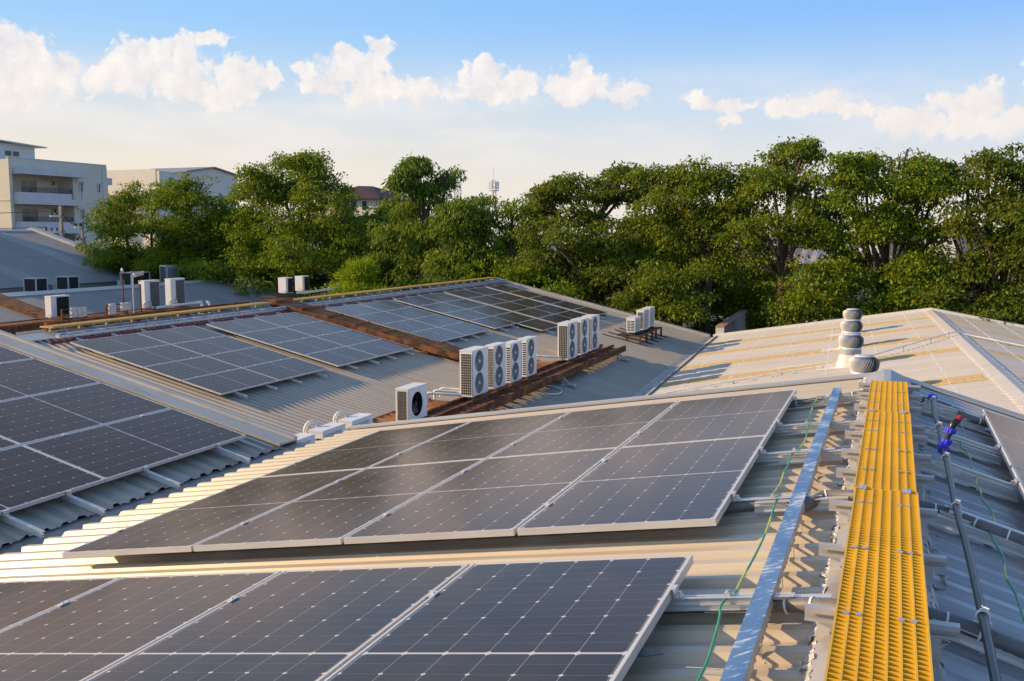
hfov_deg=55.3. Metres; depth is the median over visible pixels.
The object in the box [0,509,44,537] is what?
mounting rail
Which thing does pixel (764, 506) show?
crossing rail
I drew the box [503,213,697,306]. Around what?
broadleaf tree
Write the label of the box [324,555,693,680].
solar panel
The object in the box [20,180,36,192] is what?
balcony door
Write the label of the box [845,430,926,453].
support rail
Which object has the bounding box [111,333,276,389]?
mounting rail
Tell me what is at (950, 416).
crossing rail
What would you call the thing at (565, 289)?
tree
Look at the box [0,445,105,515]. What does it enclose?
solar panel
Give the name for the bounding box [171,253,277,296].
bush
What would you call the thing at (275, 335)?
solar panel
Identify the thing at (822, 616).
support rail
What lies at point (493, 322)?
solar panel
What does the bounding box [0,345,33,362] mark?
solar panel
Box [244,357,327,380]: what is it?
solar panel
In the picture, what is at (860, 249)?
town building
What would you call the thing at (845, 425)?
crossing rail
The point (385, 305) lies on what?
solar panel
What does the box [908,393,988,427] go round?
conduit
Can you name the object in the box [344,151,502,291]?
drooping tree
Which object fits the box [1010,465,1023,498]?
solar panel
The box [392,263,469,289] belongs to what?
tree
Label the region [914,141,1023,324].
broadleaf tree
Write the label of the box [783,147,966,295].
broadleaf tree
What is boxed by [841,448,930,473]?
support rail
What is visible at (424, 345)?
rusty walkway
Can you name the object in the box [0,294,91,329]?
rusty walkway
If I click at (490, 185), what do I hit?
telecom tower
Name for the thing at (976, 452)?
crossing rail
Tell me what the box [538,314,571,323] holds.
solar panel
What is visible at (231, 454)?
mounting rail
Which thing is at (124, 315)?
rusty beam
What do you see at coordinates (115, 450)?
solar panel
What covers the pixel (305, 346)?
solar panel
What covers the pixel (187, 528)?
solar panel
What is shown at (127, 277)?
air conditioner
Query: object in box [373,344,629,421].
rusty platform
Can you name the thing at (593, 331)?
air conditioner
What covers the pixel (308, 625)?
solar panel
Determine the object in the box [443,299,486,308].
solar panel
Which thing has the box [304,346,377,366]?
solar panel
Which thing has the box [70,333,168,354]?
solar panel
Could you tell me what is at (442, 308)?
solar panel
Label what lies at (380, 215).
background tree
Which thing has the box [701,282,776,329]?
tree
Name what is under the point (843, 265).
tree
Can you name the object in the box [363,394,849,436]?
mounting rail
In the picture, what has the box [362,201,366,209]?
window
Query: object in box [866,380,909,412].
walkway grating
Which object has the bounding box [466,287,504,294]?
solar panel
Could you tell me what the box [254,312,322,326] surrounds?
solar panel
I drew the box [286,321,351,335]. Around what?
solar panel
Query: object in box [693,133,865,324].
broadleaf tree
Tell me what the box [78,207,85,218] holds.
window
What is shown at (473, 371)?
air conditioner
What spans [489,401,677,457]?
solar panel
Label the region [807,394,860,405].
crossing rail
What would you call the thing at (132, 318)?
walkway grating
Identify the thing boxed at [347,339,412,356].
solar panel
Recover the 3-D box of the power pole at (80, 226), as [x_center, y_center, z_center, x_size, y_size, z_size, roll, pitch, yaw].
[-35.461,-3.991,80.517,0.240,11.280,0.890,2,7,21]
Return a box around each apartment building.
[0,140,111,249]
[107,167,237,250]
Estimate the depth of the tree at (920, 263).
44.19 m
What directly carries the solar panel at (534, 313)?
on the rail
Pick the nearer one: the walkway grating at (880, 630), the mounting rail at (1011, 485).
the walkway grating at (880, 630)
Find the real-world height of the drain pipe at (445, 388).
0.250 m
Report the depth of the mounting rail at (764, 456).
6.21 m
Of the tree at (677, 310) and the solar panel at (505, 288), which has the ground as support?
the tree at (677, 310)
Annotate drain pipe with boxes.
[156,301,210,313]
[296,287,340,293]
[427,392,461,400]
[433,389,459,398]
[439,387,459,396]
[537,355,561,358]
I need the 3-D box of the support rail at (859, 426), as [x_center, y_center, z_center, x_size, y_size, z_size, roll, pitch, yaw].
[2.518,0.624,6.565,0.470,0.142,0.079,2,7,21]
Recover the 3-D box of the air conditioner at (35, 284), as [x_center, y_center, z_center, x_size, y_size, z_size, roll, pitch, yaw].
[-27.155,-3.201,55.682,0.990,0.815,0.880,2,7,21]
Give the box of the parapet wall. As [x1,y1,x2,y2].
[715,309,747,333]
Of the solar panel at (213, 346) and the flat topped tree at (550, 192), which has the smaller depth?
the solar panel at (213, 346)
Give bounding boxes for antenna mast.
[131,271,143,312]
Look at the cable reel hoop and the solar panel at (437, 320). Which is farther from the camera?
the solar panel at (437, 320)
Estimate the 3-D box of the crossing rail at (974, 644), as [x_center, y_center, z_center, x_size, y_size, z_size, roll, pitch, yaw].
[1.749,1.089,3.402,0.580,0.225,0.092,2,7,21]
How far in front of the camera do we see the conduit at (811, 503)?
5.00 m
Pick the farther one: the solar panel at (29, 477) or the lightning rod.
the lightning rod
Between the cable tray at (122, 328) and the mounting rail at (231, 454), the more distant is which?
the cable tray at (122, 328)
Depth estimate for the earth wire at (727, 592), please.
4.03 m
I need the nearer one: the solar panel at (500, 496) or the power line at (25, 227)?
the solar panel at (500, 496)
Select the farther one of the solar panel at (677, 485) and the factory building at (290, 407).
the factory building at (290, 407)
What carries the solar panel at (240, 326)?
on the mounting rail at (351, 366)
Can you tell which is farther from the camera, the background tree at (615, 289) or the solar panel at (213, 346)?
the background tree at (615, 289)
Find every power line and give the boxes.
[0,227,46,228]
[6,211,50,212]
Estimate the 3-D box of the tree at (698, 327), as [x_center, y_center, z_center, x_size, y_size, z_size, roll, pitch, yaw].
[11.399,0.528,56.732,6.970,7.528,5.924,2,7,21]
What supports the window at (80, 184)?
in the apartment building at (29, 183)
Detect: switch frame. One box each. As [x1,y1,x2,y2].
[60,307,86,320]
[105,302,130,315]
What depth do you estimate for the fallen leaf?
3.31 m
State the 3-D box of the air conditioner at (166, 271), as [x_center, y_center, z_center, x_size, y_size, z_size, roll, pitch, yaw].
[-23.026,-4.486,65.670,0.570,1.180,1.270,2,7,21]
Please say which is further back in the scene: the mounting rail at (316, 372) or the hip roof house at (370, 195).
the hip roof house at (370, 195)
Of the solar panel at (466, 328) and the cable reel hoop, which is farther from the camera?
the solar panel at (466, 328)
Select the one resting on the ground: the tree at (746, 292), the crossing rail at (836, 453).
the tree at (746, 292)
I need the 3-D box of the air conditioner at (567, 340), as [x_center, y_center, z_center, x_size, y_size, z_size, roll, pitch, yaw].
[1.793,0.007,31.452,0.382,1.220,0.970,2,7,21]
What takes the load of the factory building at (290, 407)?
on the ground
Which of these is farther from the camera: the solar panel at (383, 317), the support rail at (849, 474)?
the solar panel at (383, 317)
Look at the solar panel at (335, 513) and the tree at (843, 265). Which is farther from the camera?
the tree at (843, 265)
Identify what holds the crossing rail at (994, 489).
on the mounting rail at (1011, 485)
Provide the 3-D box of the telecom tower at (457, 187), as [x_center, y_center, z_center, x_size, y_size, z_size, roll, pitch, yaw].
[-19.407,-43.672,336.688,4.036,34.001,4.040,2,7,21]
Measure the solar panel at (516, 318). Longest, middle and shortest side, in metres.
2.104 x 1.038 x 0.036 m
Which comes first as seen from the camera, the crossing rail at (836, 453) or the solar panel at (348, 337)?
the crossing rail at (836, 453)
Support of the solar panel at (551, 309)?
on the rail
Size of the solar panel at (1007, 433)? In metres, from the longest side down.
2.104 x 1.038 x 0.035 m
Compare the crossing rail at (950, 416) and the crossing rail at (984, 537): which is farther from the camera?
the crossing rail at (950, 416)
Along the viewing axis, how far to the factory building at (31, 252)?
67.44 m
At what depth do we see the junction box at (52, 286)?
56.18 m
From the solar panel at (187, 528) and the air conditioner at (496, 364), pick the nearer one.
the solar panel at (187, 528)
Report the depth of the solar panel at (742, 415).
7.66 m
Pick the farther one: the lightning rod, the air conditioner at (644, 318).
the air conditioner at (644, 318)
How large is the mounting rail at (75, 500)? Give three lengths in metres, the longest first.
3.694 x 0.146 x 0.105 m
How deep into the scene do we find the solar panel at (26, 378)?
11.33 m
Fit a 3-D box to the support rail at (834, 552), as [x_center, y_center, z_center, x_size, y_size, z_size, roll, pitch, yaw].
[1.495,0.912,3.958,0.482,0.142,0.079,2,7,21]
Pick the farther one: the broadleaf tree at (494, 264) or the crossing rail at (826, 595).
the broadleaf tree at (494, 264)
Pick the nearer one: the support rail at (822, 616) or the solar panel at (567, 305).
the support rail at (822, 616)
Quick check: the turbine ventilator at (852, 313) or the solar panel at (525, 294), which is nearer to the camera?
the turbine ventilator at (852, 313)
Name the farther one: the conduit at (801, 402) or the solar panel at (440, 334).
the solar panel at (440, 334)
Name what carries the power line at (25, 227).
attached to the power pole at (61, 226)
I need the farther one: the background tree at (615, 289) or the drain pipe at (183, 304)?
the background tree at (615, 289)
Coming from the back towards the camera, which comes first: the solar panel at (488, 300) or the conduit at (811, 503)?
the solar panel at (488, 300)
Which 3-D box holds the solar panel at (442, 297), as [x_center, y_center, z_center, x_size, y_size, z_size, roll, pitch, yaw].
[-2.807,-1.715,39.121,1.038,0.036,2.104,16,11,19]
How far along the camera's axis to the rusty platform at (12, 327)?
35.11 m
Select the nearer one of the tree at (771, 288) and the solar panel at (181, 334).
the solar panel at (181, 334)
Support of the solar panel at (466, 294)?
on the rail
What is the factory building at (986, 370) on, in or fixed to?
on the ground
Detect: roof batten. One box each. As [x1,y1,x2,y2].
[602,333,647,346]
[608,331,652,344]
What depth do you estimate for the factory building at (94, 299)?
52.33 m
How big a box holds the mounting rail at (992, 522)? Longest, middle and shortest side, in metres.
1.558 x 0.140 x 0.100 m
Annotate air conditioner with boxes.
[22,277,47,291]
[44,295,69,318]
[55,275,79,289]
[119,271,149,284]
[138,280,159,308]
[159,265,178,281]
[165,278,184,304]
[278,277,292,293]
[295,275,308,290]
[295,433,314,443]
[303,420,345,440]
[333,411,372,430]
[395,382,426,420]
[459,346,487,397]
[485,342,505,389]
[506,340,521,383]
[518,336,536,377]
[557,320,577,360]
[570,317,589,355]
[581,314,599,351]
[626,316,640,332]
[636,309,648,330]
[643,306,654,327]
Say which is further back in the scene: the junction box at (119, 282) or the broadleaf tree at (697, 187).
the junction box at (119, 282)
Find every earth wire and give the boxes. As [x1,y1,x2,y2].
[696,395,829,680]
[958,413,1023,621]
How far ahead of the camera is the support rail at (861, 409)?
7.18 m
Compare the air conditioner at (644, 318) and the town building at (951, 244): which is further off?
the town building at (951, 244)
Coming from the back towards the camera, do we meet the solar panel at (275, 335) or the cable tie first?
the solar panel at (275, 335)
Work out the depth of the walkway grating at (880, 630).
3.32 m
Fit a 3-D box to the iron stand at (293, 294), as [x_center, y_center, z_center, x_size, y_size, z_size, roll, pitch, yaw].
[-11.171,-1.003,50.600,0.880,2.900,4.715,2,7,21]
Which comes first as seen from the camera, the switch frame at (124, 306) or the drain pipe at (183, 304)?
the switch frame at (124, 306)
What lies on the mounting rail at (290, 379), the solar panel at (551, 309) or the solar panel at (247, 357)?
the solar panel at (247, 357)
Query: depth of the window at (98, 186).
111.70 m
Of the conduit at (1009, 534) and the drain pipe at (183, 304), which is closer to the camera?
the conduit at (1009, 534)
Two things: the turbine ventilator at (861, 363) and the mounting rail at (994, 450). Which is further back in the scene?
the turbine ventilator at (861, 363)
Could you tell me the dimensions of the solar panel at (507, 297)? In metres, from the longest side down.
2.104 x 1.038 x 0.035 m
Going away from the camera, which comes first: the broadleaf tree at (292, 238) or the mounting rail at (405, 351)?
the mounting rail at (405, 351)
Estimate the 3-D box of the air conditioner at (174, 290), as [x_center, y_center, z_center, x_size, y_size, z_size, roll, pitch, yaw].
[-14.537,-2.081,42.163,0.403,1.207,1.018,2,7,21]
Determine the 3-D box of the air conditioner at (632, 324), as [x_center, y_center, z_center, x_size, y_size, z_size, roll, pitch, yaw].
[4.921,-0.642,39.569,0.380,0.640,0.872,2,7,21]
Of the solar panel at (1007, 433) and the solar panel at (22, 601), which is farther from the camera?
the solar panel at (1007, 433)
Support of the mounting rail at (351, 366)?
on the factory building at (290, 407)
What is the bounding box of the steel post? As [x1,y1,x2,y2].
[138,284,141,311]
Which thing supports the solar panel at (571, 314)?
on the rail
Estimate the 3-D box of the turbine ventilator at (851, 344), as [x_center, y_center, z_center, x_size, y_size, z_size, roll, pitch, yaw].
[9.705,0.329,28.806,1.370,1.120,0.840,2,7,21]
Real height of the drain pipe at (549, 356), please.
0.250 m
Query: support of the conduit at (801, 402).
on the factory building at (794, 647)
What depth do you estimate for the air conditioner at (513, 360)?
26.40 m
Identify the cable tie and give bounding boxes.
[686,667,723,669]
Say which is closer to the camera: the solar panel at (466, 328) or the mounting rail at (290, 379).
the mounting rail at (290, 379)
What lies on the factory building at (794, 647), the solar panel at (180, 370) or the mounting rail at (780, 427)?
the mounting rail at (780, 427)
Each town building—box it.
[847,243,878,252]
[925,237,955,262]
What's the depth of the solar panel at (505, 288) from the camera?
45.38 m
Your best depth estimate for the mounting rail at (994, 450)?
6.72 m
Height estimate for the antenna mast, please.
1.684 m
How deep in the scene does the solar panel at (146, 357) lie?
22.45 m
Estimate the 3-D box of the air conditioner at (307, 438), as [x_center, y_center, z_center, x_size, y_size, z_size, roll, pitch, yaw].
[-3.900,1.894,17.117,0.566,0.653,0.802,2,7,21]
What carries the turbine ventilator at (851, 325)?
on the factory building at (986, 370)
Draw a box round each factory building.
[0,228,126,292]
[0,276,321,335]
[0,330,306,554]
[0,369,1023,680]
[19,278,715,434]
[648,308,1023,414]
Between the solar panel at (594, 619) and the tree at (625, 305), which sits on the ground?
the tree at (625, 305)
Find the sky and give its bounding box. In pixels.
[0,0,1023,235]
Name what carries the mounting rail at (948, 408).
on the factory building at (794, 647)
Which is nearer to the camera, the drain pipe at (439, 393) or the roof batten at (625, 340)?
the drain pipe at (439, 393)
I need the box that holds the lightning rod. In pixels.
[121,268,124,313]
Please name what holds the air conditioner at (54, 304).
on the rusty platform at (12, 327)
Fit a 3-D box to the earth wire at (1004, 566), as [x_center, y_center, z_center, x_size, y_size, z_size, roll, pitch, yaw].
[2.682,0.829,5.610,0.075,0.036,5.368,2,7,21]
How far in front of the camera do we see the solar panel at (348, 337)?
28.48 m
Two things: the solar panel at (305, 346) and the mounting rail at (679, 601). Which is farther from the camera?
the solar panel at (305, 346)
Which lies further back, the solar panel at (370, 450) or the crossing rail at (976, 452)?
the solar panel at (370, 450)
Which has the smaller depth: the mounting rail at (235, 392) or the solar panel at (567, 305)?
the mounting rail at (235, 392)
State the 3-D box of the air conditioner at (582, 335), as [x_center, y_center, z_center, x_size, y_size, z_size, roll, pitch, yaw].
[2.282,-0.131,32.703,0.382,1.220,0.970,2,7,21]
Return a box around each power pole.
[45,206,63,236]
[74,223,84,243]
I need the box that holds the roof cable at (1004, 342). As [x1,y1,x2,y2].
[665,332,1023,392]
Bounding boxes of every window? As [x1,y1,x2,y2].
[77,180,84,191]
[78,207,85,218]
[95,182,101,192]
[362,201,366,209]
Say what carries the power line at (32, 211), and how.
attached to the power pole at (61, 226)
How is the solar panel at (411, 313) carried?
on the rail
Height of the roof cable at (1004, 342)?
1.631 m
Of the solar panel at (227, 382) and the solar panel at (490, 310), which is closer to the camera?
the solar panel at (227, 382)
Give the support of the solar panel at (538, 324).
on the rail
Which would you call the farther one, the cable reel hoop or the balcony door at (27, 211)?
the balcony door at (27, 211)
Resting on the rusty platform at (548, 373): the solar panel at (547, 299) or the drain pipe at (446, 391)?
the drain pipe at (446, 391)
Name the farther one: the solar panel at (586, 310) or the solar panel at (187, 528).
the solar panel at (586, 310)
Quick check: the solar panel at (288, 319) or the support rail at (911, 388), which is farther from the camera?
the solar panel at (288, 319)
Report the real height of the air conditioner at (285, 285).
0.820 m
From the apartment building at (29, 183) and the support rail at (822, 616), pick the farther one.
the apartment building at (29, 183)
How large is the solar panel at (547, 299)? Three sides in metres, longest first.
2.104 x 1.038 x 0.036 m
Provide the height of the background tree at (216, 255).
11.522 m
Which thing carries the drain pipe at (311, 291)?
attached to the iron stand at (293, 294)
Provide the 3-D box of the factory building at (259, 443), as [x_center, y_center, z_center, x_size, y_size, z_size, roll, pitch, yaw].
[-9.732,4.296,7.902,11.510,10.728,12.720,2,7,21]
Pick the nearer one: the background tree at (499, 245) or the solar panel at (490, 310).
the solar panel at (490, 310)
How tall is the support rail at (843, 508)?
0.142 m
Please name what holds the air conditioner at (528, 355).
on the rusty platform at (548, 373)
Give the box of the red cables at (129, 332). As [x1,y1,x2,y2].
[49,283,505,344]
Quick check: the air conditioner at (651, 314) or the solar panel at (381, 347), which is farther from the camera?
the air conditioner at (651, 314)
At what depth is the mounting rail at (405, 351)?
28.51 m
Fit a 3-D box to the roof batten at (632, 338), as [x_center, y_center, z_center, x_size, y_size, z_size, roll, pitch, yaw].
[4.842,-0.104,39.907,1.900,0.474,0.040,2,7,21]
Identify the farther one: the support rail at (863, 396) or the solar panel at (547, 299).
the solar panel at (547, 299)
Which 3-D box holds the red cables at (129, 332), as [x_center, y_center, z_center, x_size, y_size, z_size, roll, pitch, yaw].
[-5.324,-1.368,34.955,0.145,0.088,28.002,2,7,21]
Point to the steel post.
(140, 301)
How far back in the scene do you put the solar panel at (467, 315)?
36.36 m
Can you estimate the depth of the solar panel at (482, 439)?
8.47 m
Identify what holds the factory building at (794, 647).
on the ground
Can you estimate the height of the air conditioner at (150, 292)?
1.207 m
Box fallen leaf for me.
[637,647,663,656]
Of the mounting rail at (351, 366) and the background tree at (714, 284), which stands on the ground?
the background tree at (714, 284)
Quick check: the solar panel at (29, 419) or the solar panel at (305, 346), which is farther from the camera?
the solar panel at (305, 346)
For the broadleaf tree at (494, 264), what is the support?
on the ground
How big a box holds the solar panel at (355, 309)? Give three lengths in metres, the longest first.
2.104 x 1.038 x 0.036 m
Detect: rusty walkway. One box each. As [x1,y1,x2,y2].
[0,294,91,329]
[263,297,462,360]
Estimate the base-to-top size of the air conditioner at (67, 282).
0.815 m
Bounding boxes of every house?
[313,186,412,219]
[719,243,837,327]
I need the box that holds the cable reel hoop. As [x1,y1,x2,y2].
[537,385,562,394]
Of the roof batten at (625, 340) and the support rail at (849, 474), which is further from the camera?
the roof batten at (625, 340)
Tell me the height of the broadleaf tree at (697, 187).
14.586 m
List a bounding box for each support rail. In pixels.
[804,603,959,661]
[818,542,946,588]
[829,499,937,537]
[836,467,933,499]
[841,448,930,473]
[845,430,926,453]
[850,421,924,434]
[854,403,920,424]
[856,392,921,406]
[859,382,920,393]
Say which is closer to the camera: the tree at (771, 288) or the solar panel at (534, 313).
the solar panel at (534, 313)
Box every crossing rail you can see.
[704,593,831,613]
[754,496,847,512]
[779,448,856,462]
[793,420,860,433]
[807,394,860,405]
[913,401,984,431]
[917,431,1000,465]
[921,462,1018,502]
[927,514,1023,557]
[928,616,1023,668]
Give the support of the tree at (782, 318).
on the ground
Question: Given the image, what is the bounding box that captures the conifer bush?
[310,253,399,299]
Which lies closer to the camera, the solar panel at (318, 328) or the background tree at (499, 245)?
the solar panel at (318, 328)
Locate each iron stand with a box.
[261,291,327,306]
[617,326,661,343]
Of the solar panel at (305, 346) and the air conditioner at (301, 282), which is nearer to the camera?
the solar panel at (305, 346)
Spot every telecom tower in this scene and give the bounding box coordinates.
[454,164,460,198]
[488,167,498,237]
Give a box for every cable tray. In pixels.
[55,280,505,338]
[720,387,841,680]
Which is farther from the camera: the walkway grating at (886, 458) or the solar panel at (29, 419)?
the solar panel at (29, 419)
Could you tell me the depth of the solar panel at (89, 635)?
4.51 m
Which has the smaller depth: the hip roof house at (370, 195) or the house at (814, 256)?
the house at (814, 256)
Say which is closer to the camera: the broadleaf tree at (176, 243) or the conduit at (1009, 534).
the conduit at (1009, 534)
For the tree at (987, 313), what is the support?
on the ground
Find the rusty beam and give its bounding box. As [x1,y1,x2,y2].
[44,301,249,330]
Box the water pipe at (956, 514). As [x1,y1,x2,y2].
[923,393,1001,680]
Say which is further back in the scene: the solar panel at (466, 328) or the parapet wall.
the parapet wall
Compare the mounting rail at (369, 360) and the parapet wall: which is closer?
the mounting rail at (369, 360)
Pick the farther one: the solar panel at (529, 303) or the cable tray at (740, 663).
the solar panel at (529, 303)
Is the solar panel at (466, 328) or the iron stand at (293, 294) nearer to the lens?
the solar panel at (466, 328)
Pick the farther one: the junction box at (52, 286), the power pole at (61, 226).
the power pole at (61, 226)
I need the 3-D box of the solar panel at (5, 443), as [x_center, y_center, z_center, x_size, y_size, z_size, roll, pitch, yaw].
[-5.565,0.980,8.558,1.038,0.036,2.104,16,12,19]
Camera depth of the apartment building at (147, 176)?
131.49 m
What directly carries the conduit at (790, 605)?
on the factory building at (794, 647)
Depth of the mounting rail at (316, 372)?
24.14 m
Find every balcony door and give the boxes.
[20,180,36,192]
[21,208,38,221]
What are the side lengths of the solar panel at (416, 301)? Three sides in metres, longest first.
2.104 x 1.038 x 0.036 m
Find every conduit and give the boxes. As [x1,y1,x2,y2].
[663,596,836,613]
[724,489,853,513]
[788,389,868,407]
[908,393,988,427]
[919,500,1023,544]
[928,606,1023,660]
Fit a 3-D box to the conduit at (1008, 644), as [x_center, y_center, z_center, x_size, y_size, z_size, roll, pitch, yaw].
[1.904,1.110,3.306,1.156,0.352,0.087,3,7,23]
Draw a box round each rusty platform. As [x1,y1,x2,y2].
[0,306,189,334]
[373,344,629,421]
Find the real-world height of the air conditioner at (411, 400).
0.775 m
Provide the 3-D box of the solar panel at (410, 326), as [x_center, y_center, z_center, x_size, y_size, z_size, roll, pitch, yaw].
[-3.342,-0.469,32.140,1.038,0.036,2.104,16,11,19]
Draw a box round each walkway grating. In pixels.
[40,302,271,332]
[292,277,497,302]
[824,487,933,680]
[854,410,916,493]
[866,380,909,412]
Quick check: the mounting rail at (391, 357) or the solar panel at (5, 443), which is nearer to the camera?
the solar panel at (5, 443)
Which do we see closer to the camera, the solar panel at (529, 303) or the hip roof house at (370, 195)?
the solar panel at (529, 303)
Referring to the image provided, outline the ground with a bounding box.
[268,235,1021,326]
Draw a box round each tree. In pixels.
[72,169,242,283]
[154,227,267,276]
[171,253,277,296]
[207,147,384,297]
[312,205,444,291]
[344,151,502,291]
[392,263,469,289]
[430,237,566,286]
[450,194,579,297]
[489,261,595,302]
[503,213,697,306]
[516,160,681,298]
[548,240,629,304]
[592,262,693,323]
[608,154,783,333]
[609,206,749,325]
[625,255,721,326]
[673,286,764,336]
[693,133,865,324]
[694,258,795,321]
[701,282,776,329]
[732,262,809,317]
[753,255,862,326]
[771,251,965,321]
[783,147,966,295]
[848,248,963,313]
[912,264,1023,324]
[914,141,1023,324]
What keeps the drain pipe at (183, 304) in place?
on the rusty platform at (12, 327)
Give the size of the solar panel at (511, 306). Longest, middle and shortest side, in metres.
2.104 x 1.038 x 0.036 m
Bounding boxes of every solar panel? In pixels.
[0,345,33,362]
[0,358,100,401]
[0,383,170,444]
[0,436,20,449]
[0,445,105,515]
[0,571,281,680]
[0,577,121,631]
[24,408,245,481]
[62,468,364,557]
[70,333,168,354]
[86,563,469,680]
[106,344,204,367]
[139,325,224,343]
[143,356,241,381]
[172,336,257,355]
[182,368,278,394]
[193,458,484,551]
[206,318,281,334]
[208,346,291,367]
[238,327,313,344]
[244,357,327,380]
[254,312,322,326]
[260,421,470,476]
[271,336,344,355]
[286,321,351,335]
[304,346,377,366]
[315,330,381,345]
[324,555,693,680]
[328,304,382,316]
[343,447,618,543]
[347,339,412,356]
[354,311,408,324]
[359,300,410,310]
[369,411,569,467]
[381,319,436,332]
[385,307,436,318]
[393,296,441,306]
[410,327,465,341]
[413,314,462,326]
[418,302,464,313]
[420,293,462,301]
[440,322,489,335]
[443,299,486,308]
[444,309,489,320]
[445,289,486,298]
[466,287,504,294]
[468,295,508,305]
[468,305,509,315]
[469,316,515,328]
[487,284,522,292]
[488,293,525,301]
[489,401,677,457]
[491,302,530,311]
[493,312,534,323]
[508,290,542,298]
[510,299,547,307]
[514,308,552,318]
[517,319,557,330]
[517,435,767,535]
[529,295,563,303]
[533,304,569,313]
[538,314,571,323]
[550,301,585,309]
[557,310,585,318]
[572,307,606,314]
[622,389,796,446]
[981,409,1023,469]
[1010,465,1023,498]
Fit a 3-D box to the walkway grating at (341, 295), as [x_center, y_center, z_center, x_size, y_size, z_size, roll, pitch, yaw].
[-4.120,-2.127,40.298,0.550,0.235,17.870,2,7,21]
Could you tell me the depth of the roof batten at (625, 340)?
39.10 m
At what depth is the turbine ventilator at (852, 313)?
37.26 m
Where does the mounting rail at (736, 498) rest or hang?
on the factory building at (794, 647)
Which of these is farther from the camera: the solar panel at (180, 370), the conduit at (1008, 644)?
the solar panel at (180, 370)
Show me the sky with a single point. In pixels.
(530, 91)
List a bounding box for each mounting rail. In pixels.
[0,362,250,463]
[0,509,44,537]
[54,490,106,515]
[55,585,794,611]
[60,433,180,488]
[76,338,247,397]
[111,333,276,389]
[116,491,821,531]
[141,329,301,383]
[170,325,326,377]
[208,321,357,369]
[223,447,835,490]
[233,317,378,363]
[254,315,395,359]
[276,312,413,354]
[293,420,842,463]
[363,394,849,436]
[924,399,985,418]
[929,426,1003,459]
[935,457,1021,496]
[945,504,1023,534]
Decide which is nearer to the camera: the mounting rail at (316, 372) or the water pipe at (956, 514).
the water pipe at (956, 514)
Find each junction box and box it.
[48,284,57,289]
[117,280,124,285]
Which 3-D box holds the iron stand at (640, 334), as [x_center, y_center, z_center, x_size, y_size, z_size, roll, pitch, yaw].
[5.360,-0.220,40.779,1.000,0.430,3.805,2,7,21]
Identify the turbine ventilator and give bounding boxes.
[815,333,863,370]
[821,319,862,351]
[826,308,863,336]
[848,354,879,374]

